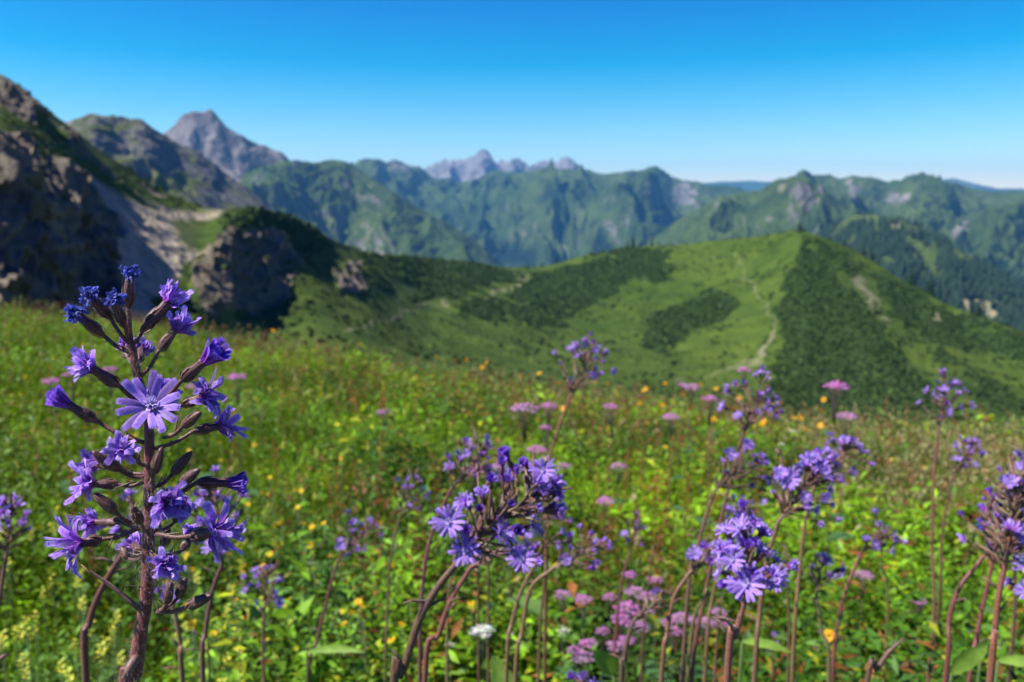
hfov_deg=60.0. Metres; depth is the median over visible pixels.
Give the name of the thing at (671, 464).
dock plant
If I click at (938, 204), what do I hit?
mountain
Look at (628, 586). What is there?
pink wildflower
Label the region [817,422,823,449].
orange flower
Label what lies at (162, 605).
pale yellow flower
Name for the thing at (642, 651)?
bare stem
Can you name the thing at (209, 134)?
mountain peak
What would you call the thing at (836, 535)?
pink wildflower
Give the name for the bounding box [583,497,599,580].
dock plant
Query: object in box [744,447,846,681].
purple wildflower
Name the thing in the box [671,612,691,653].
pink wildflower
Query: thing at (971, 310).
conifer tree
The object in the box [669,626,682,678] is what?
pink wildflower
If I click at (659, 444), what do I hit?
dock plant
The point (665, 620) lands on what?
pink wildflower
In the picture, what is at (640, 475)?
dock plant
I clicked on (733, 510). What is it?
purple wildflower
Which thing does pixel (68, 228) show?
rocky slope
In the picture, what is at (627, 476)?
dock plant
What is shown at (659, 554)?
dock plant
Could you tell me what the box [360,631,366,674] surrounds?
yellow flower
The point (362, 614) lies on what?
yellow flower
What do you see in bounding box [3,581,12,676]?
pale yellow flower
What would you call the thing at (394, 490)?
dock plant
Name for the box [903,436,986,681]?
purple wildflower
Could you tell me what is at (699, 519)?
pink wildflower
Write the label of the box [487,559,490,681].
bare stem
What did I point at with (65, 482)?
pink wildflower
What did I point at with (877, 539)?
purple wildflower
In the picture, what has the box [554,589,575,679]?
pink wildflower
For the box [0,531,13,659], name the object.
pale yellow flower
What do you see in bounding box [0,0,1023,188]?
sky
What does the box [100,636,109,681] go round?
pale yellow flower
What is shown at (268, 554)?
yellow flower
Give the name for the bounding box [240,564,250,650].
yellow flower
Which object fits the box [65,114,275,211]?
mountain ridge
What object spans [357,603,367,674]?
yellow flower
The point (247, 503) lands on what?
yellow flower
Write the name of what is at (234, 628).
pale yellow flower
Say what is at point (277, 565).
yellow flower
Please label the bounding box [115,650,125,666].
pale yellow flower
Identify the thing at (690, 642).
bare stem
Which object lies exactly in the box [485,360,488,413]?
orange flower
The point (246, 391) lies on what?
dock plant
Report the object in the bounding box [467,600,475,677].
yellow flower
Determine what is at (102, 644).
pale yellow flower
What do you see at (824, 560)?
purple wildflower
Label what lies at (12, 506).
purple wildflower
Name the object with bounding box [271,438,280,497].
dock plant
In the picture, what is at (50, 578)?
pale yellow flower
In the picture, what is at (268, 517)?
pale yellow flower
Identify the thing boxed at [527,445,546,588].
pink wildflower
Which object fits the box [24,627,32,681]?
pale yellow flower
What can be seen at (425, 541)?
dock plant
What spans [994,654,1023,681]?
broad leaf
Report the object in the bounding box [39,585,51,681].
pale yellow flower
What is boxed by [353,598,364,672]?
yellow flower
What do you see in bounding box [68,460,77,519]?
dock plant
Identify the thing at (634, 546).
dock plant
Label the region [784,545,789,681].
bare stem
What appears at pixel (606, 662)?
broad leaf
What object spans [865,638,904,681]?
purple wildflower
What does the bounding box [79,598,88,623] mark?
pale yellow flower
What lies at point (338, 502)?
dock plant
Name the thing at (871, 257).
conifer tree
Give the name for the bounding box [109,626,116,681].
pale yellow flower
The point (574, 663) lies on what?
pink wildflower
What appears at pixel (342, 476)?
yellow flower
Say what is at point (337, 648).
broad leaf
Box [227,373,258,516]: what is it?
pink wildflower
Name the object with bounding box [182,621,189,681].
pale yellow flower
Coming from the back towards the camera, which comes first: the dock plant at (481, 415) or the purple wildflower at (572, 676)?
the dock plant at (481, 415)
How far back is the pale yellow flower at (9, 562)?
2.16 m
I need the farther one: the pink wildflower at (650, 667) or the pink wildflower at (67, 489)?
the pink wildflower at (67, 489)
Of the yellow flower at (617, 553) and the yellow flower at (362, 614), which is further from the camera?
the yellow flower at (617, 553)
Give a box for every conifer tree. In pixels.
[630,236,634,247]
[869,247,873,260]
[907,266,914,284]
[926,277,934,295]
[962,342,966,352]
[969,302,973,313]
[975,299,981,315]
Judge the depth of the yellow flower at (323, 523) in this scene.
2.59 m
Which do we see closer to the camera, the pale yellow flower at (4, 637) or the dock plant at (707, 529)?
the pale yellow flower at (4, 637)
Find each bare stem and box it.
[204,604,210,681]
[446,554,455,681]
[473,508,479,681]
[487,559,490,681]
[537,567,545,681]
[640,546,652,681]
[686,588,706,681]
[713,597,722,681]
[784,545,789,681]
[880,562,888,681]
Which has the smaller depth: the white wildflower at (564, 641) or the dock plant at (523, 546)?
the white wildflower at (564, 641)
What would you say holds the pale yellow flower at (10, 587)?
on the ground at (131, 607)
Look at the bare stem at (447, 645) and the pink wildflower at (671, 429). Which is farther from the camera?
the pink wildflower at (671, 429)
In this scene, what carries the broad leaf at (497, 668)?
on the ground at (131, 607)
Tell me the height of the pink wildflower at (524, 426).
0.508 m
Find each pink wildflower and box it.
[41,377,72,504]
[60,371,82,514]
[92,367,119,512]
[185,384,213,489]
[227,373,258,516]
[377,409,391,442]
[462,466,500,608]
[492,463,507,504]
[498,402,538,578]
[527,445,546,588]
[539,424,552,523]
[541,401,556,519]
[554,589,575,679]
[556,462,571,482]
[567,645,582,674]
[569,650,594,681]
[575,594,593,671]
[578,638,597,673]
[595,627,608,678]
[596,496,614,569]
[599,592,618,681]
[600,571,636,678]
[603,403,626,506]
[606,640,623,663]
[610,462,628,507]
[611,613,631,656]
[613,600,643,641]
[618,635,635,681]
[624,585,646,680]
[626,620,650,681]
[639,592,672,681]
[642,608,672,681]
[647,575,663,681]
[661,619,675,681]
[662,413,684,531]
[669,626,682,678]
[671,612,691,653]
[672,383,700,493]
[678,382,694,465]
[688,616,696,670]
[689,607,726,677]
[695,396,717,538]
[696,617,716,643]
[720,622,727,664]
[721,367,750,500]
[823,380,854,580]
[831,412,857,531]
[844,570,872,672]
[910,598,926,658]
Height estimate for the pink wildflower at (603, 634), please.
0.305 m
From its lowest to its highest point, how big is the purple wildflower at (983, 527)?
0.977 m
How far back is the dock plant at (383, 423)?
4.57 m
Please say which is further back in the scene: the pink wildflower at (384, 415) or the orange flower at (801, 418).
the orange flower at (801, 418)
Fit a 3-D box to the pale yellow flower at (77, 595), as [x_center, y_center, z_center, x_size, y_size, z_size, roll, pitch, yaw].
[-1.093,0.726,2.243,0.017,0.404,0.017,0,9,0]
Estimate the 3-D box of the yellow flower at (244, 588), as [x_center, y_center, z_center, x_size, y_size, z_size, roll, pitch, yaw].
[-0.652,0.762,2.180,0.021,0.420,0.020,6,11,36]
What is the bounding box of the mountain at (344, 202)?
[240,160,498,265]
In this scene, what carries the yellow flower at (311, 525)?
on the ground at (131, 607)
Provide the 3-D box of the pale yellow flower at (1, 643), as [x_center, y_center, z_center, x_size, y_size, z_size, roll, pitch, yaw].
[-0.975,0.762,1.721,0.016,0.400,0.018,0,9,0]
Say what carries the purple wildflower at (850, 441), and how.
on the ground at (131, 607)
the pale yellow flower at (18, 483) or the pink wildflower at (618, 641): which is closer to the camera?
the pink wildflower at (618, 641)
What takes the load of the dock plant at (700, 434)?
on the ground at (131, 607)
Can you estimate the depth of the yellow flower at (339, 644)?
1.83 m
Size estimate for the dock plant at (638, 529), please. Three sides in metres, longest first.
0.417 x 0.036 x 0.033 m
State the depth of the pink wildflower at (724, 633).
2.00 m
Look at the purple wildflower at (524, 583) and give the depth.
1.15 m
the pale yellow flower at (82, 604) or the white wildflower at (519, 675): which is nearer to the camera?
the white wildflower at (519, 675)
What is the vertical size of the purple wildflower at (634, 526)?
0.787 m
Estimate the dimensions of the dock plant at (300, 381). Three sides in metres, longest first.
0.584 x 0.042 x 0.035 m
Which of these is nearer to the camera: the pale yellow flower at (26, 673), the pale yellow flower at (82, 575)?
the pale yellow flower at (26, 673)
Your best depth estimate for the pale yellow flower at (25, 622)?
1.80 m
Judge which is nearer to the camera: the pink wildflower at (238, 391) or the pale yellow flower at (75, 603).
the pale yellow flower at (75, 603)
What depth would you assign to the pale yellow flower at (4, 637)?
1.72 m
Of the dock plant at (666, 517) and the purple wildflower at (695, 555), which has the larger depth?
the dock plant at (666, 517)
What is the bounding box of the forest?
[815,207,1023,331]
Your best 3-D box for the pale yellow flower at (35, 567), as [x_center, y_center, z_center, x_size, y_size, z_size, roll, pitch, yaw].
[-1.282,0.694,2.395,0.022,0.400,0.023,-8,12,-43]
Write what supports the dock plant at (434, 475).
on the ground at (131, 607)
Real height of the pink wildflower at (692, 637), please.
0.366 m
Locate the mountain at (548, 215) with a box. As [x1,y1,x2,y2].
[350,158,745,267]
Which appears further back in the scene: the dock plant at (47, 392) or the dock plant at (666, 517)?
the dock plant at (47, 392)
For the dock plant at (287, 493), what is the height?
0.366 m
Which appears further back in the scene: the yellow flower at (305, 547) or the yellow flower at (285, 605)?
the yellow flower at (305, 547)
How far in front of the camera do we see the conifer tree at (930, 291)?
453.95 m
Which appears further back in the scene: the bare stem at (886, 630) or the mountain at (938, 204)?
the mountain at (938, 204)
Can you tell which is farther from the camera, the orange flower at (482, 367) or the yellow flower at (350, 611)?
the orange flower at (482, 367)
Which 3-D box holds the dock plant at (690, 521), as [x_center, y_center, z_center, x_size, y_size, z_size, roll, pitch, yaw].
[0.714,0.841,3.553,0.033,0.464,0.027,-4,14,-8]
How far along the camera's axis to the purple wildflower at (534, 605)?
1.45 m
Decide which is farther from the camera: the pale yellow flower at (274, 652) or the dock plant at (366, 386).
the dock plant at (366, 386)
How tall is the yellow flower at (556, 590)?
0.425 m
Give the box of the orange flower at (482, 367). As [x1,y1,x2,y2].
[480,365,484,408]
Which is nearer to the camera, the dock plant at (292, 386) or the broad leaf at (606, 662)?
the broad leaf at (606, 662)
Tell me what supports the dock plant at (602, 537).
on the ground at (131, 607)
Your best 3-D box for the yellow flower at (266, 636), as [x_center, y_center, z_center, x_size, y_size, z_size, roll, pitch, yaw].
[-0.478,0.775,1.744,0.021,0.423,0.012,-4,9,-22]
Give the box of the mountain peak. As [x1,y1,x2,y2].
[163,109,289,182]
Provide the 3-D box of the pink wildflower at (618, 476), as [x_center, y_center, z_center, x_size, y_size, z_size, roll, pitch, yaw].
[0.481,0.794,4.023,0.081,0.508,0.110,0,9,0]
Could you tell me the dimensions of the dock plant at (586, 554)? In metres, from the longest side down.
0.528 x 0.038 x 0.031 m
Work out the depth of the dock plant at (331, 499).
3.20 m
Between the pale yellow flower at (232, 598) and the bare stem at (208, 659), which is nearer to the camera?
the bare stem at (208, 659)
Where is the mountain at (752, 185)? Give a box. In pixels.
[702,179,1023,191]
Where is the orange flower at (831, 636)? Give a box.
[821,629,833,642]
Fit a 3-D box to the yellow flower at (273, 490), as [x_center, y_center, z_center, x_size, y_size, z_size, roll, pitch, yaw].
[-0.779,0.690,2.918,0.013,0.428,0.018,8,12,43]
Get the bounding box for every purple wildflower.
[0,490,32,605]
[0,654,7,660]
[44,264,248,681]
[80,488,142,681]
[154,551,196,681]
[190,465,249,681]
[240,561,284,681]
[305,509,390,681]
[382,467,430,681]
[390,445,574,681]
[418,424,508,681]
[422,535,518,681]
[504,496,572,681]
[505,523,612,681]
[506,332,616,681]
[567,670,598,681]
[608,587,664,681]
[613,506,647,657]
[657,535,729,681]
[680,437,776,681]
[690,365,783,681]
[699,494,771,681]
[700,498,799,681]
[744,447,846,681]
[765,632,777,681]
[790,431,874,681]
[802,552,846,681]
[831,508,907,681]
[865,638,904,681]
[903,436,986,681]
[915,368,976,681]
[943,527,1020,681]
[956,475,1012,681]
[957,456,1023,681]
[997,442,1023,681]
[1004,553,1023,598]
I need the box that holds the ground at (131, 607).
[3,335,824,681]
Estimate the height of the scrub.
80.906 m
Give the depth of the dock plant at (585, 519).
3.53 m
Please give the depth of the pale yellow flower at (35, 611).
1.85 m
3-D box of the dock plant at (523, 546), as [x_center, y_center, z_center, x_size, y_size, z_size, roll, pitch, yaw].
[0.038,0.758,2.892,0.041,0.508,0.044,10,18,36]
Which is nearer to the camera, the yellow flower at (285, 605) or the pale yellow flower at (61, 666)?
the pale yellow flower at (61, 666)
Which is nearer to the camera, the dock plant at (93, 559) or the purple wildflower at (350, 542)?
the purple wildflower at (350, 542)
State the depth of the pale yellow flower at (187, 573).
2.35 m
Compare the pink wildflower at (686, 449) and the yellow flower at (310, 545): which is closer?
the yellow flower at (310, 545)
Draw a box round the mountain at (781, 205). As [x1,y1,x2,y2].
[644,176,866,245]
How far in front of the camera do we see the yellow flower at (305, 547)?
2.57 m
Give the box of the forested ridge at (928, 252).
[821,214,1023,324]
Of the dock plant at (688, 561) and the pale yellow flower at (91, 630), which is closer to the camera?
the pale yellow flower at (91, 630)
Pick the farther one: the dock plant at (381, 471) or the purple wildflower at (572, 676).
the dock plant at (381, 471)
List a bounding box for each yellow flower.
[0,528,10,636]
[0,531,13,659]
[0,629,8,681]
[0,638,6,681]
[3,532,13,625]
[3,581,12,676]
[6,557,16,643]
[11,628,19,681]
[13,623,26,681]
[15,461,22,529]
[16,660,23,681]
[19,616,31,679]
[20,652,29,679]
[22,666,29,681]
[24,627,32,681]
[27,527,42,650]
[29,625,40,681]
[30,610,42,681]
[31,425,38,492]
[36,431,43,492]
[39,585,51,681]
[48,573,59,672]
[49,523,61,638]
[56,658,64,681]
[60,666,75,681]
[72,555,80,633]
[72,559,78,644]
[72,639,78,679]
[73,576,81,628]
[77,595,85,624]
[79,567,90,674]
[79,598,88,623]
[86,619,96,681]
[96,651,107,681]
[97,640,107,681]
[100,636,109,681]
[108,639,116,681]
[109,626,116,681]
[110,621,118,680]
[114,609,121,651]
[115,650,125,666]
[156,550,165,654]
[164,580,176,681]
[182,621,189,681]
[183,551,191,644]
[183,553,194,644]
[187,620,197,678]
[189,547,193,618]
[189,567,200,649]
[192,571,200,623]
[193,619,199,678]
[210,630,219,681]
[215,624,222,681]
[219,650,231,680]
[222,603,231,672]
[226,551,235,624]
[229,583,235,640]
[232,589,239,649]
[233,627,242,651]
[235,649,245,681]
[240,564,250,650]
[240,570,249,650]
[245,502,253,573]
[254,466,258,520]
[260,633,269,681]
[261,491,267,548]
[264,502,269,549]
[267,476,274,534]
[267,551,276,623]
[270,488,277,567]
[271,648,278,678]
[273,522,282,636]
[274,543,281,621]
[277,468,283,535]
[279,520,287,597]
[284,604,294,675]
[293,489,299,554]
[295,505,303,559]
[298,488,305,559]
[301,522,308,598]
[307,542,315,602]
[309,524,317,624]
[321,521,328,635]
[327,555,336,622]
[335,623,342,681]
[339,457,344,508]
[340,620,348,665]
[347,609,356,681]
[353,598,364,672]
[354,610,362,679]
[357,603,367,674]
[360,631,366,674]
[361,612,368,674]
[369,558,376,637]
[388,636,395,655]
[391,563,399,651]
[397,622,405,681]
[407,597,414,681]
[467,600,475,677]
[503,562,509,622]
[506,557,511,656]
[553,563,558,621]
[616,525,618,605]
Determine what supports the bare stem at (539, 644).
on the ground at (131, 607)
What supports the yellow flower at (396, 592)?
on the ground at (131, 607)
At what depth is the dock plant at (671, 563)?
3.02 m
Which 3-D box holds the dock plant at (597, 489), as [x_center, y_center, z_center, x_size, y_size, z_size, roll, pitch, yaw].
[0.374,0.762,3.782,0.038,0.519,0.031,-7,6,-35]
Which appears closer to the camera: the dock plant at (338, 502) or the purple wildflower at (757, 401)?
the purple wildflower at (757, 401)
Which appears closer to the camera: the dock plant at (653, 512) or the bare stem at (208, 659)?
the bare stem at (208, 659)
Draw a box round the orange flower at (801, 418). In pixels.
[798,415,803,439]
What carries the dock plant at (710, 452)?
on the ground at (131, 607)
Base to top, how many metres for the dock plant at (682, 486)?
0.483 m
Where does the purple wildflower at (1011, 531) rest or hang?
on the ground at (131, 607)
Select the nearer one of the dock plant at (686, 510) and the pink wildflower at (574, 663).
the pink wildflower at (574, 663)
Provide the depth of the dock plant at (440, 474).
3.70 m
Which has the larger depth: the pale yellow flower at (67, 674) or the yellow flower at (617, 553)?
the yellow flower at (617, 553)
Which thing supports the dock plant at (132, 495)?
on the ground at (131, 607)
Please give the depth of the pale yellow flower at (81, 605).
1.96 m
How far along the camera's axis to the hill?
367.90 m
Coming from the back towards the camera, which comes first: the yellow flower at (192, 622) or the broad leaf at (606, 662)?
the yellow flower at (192, 622)
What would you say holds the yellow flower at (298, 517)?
on the ground at (131, 607)
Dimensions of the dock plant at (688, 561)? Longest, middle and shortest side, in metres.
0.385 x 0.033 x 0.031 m
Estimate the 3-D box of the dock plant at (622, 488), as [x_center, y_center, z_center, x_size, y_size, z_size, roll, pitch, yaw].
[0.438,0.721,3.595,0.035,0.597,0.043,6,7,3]
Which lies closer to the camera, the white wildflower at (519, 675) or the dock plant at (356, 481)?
the white wildflower at (519, 675)
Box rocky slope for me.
[0,74,356,361]
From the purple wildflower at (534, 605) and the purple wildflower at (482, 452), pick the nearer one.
the purple wildflower at (482, 452)
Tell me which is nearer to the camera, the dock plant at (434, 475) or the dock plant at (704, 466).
the dock plant at (434, 475)
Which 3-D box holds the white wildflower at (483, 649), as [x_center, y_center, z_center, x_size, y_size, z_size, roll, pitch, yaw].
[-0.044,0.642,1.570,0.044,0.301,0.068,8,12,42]
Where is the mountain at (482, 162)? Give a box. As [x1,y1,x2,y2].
[424,149,593,181]
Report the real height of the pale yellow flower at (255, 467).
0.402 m
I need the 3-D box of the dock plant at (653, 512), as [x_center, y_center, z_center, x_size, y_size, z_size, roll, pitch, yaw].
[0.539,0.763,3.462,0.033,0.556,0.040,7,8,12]
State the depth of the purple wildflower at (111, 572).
0.75 m
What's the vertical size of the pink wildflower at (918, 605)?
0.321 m
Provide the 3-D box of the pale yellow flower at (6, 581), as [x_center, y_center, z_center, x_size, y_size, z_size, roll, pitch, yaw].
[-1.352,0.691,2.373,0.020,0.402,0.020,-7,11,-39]
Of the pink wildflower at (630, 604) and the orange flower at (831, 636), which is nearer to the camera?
the orange flower at (831, 636)
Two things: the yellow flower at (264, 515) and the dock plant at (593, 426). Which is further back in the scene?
the dock plant at (593, 426)
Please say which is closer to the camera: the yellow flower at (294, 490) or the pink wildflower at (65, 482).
the yellow flower at (294, 490)
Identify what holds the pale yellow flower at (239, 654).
on the ground at (131, 607)
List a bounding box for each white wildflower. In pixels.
[445,642,455,680]
[469,624,495,680]
[510,632,522,676]
[558,625,571,681]
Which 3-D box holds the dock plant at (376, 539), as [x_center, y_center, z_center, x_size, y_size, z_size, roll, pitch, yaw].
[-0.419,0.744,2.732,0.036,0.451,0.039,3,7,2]
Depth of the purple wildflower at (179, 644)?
0.90 m
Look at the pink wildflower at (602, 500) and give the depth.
3.12 m
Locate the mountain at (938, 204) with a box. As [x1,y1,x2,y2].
[796,169,1023,269]
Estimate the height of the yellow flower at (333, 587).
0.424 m
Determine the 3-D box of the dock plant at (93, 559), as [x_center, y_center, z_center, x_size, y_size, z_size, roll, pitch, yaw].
[-1.093,0.624,2.348,0.042,0.577,0.034,-6,13,-10]
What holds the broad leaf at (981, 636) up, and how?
on the ground at (131, 607)
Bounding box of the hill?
[354,231,1023,439]
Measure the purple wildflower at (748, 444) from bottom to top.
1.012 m
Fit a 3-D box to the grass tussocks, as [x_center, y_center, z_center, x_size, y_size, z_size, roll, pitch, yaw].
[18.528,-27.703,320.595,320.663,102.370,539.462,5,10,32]
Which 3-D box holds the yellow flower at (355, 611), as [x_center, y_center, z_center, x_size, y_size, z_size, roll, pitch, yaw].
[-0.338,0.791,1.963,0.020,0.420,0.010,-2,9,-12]
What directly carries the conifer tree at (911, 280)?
on the hill
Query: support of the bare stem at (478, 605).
on the ground at (131, 607)
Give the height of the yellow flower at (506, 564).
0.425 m
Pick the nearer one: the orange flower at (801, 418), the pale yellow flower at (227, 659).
the pale yellow flower at (227, 659)
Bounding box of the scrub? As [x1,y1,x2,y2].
[126,166,1023,440]
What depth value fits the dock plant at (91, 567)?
2.51 m
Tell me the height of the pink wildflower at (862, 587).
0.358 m
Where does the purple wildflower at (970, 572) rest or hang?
on the ground at (131, 607)
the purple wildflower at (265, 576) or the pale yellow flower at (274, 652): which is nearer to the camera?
the purple wildflower at (265, 576)
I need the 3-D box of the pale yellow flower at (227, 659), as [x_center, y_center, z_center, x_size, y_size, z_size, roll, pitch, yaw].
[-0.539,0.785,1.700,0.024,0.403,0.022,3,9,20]
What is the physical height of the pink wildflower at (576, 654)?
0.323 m
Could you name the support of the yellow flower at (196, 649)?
on the ground at (131, 607)
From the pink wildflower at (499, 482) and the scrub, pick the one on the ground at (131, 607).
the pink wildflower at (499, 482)
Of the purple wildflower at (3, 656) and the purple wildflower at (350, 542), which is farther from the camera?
the purple wildflower at (350, 542)
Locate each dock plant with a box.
[47,364,52,430]
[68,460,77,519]
[79,474,114,668]
[87,547,96,624]
[124,460,138,585]
[229,413,237,472]
[244,372,248,422]
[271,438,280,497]
[285,477,292,525]
[290,360,296,416]
[297,360,302,419]
[326,474,336,559]
[333,468,352,659]
[352,461,363,513]
[360,517,371,637]
[364,363,367,420]
[374,511,381,581]
[377,437,384,519]
[380,392,386,461]
[388,477,396,533]
[412,503,423,617]
[413,400,422,455]
[419,522,429,628]
[430,451,439,512]
[437,458,442,493]
[480,398,484,438]
[520,512,527,594]
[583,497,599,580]
[583,498,588,544]
[583,518,592,613]
[590,411,597,464]
[594,460,601,530]
[599,503,606,569]
[603,512,614,593]
[611,517,621,634]
[617,447,630,541]
[623,455,630,503]
[631,503,638,602]
[636,501,642,575]
[638,453,642,498]
[641,442,645,495]
[646,470,658,571]
[651,522,663,614]
[652,538,660,613]
[657,426,661,473]
[662,475,670,579]
[665,536,675,603]
[666,440,674,507]
[673,417,684,493]
[678,460,686,520]
[680,558,689,611]
[683,473,693,566]
[687,497,692,563]
[698,411,701,453]
[700,435,707,515]
[706,488,712,593]
[707,424,712,487]
[710,496,716,565]
[753,474,761,533]
[835,468,843,531]
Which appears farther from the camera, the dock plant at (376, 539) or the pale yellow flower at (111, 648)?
the dock plant at (376, 539)
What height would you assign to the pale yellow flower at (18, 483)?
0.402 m
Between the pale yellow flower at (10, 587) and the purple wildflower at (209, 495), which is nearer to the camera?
the purple wildflower at (209, 495)
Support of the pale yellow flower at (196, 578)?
on the ground at (131, 607)
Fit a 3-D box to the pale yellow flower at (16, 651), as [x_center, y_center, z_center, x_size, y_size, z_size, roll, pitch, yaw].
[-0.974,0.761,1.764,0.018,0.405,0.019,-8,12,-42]
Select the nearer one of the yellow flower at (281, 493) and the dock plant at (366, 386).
the yellow flower at (281, 493)
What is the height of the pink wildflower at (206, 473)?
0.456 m
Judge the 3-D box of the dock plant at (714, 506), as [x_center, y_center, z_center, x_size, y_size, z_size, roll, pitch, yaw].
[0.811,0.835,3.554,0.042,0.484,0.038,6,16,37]
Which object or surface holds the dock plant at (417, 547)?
on the ground at (131, 607)
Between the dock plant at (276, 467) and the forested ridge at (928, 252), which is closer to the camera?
the dock plant at (276, 467)
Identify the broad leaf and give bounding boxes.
[306,644,365,681]
[491,656,512,681]
[593,650,617,681]
[738,637,791,681]
[973,633,985,681]
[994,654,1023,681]
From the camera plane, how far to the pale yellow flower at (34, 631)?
1.76 m
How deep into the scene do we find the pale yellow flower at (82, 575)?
2.16 m
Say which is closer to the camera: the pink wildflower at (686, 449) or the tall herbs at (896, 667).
the tall herbs at (896, 667)
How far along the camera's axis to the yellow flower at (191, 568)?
2.15 m
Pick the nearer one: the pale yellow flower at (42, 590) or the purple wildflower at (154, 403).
the purple wildflower at (154, 403)
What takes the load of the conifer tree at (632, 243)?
on the hill
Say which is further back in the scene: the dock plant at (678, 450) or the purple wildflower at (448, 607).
the dock plant at (678, 450)
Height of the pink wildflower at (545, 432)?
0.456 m
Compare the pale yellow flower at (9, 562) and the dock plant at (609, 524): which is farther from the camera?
the dock plant at (609, 524)
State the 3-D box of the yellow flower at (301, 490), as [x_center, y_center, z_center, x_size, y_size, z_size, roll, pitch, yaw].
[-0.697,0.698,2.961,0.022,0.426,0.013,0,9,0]
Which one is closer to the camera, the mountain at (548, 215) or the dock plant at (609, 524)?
the dock plant at (609, 524)
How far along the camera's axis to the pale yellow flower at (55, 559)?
2.42 m
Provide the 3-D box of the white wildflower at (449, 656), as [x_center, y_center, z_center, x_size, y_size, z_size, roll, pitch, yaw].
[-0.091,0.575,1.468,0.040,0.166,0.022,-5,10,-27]
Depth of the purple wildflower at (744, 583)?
0.65 m
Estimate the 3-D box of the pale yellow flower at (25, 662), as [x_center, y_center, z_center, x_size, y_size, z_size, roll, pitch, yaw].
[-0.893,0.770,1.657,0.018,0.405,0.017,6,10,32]
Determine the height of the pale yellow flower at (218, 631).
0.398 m
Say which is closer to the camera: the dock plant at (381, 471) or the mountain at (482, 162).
the dock plant at (381, 471)
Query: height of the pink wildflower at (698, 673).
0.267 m
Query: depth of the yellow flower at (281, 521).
2.57 m
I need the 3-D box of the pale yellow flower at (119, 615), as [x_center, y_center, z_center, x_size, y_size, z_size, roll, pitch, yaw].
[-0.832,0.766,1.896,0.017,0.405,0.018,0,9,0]
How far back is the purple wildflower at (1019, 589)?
0.80 m
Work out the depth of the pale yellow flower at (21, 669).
1.61 m
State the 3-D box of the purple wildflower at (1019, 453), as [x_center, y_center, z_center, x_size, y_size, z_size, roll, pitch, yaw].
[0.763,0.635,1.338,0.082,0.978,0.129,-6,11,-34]
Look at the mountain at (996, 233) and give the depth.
3156.99 m
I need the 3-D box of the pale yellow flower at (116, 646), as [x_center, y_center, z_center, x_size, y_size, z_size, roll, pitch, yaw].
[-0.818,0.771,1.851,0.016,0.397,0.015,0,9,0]
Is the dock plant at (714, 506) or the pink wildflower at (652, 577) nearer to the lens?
the pink wildflower at (652, 577)
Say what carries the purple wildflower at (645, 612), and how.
on the ground at (131, 607)
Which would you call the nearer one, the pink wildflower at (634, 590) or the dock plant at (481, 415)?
the pink wildflower at (634, 590)
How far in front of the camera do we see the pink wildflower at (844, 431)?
3.13 m
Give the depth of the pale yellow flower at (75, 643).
1.72 m
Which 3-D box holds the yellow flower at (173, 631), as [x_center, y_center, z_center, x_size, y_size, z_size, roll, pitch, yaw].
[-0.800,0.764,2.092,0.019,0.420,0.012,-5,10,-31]
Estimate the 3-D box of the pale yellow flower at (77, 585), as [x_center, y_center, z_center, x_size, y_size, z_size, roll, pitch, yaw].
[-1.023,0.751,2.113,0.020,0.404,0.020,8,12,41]
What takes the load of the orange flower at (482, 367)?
on the ground at (131, 607)
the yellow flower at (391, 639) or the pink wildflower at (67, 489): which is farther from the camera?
the pink wildflower at (67, 489)
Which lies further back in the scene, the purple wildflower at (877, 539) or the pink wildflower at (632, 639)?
the pink wildflower at (632, 639)
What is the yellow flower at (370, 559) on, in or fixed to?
on the ground at (131, 607)
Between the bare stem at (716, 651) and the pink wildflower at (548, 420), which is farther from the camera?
the pink wildflower at (548, 420)
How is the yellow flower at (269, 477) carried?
on the ground at (131, 607)
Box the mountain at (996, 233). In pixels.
[946,199,1023,282]
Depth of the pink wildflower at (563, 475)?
3.93 m
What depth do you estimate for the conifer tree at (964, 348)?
366.57 m
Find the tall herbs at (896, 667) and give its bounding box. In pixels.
[278,439,1023,681]

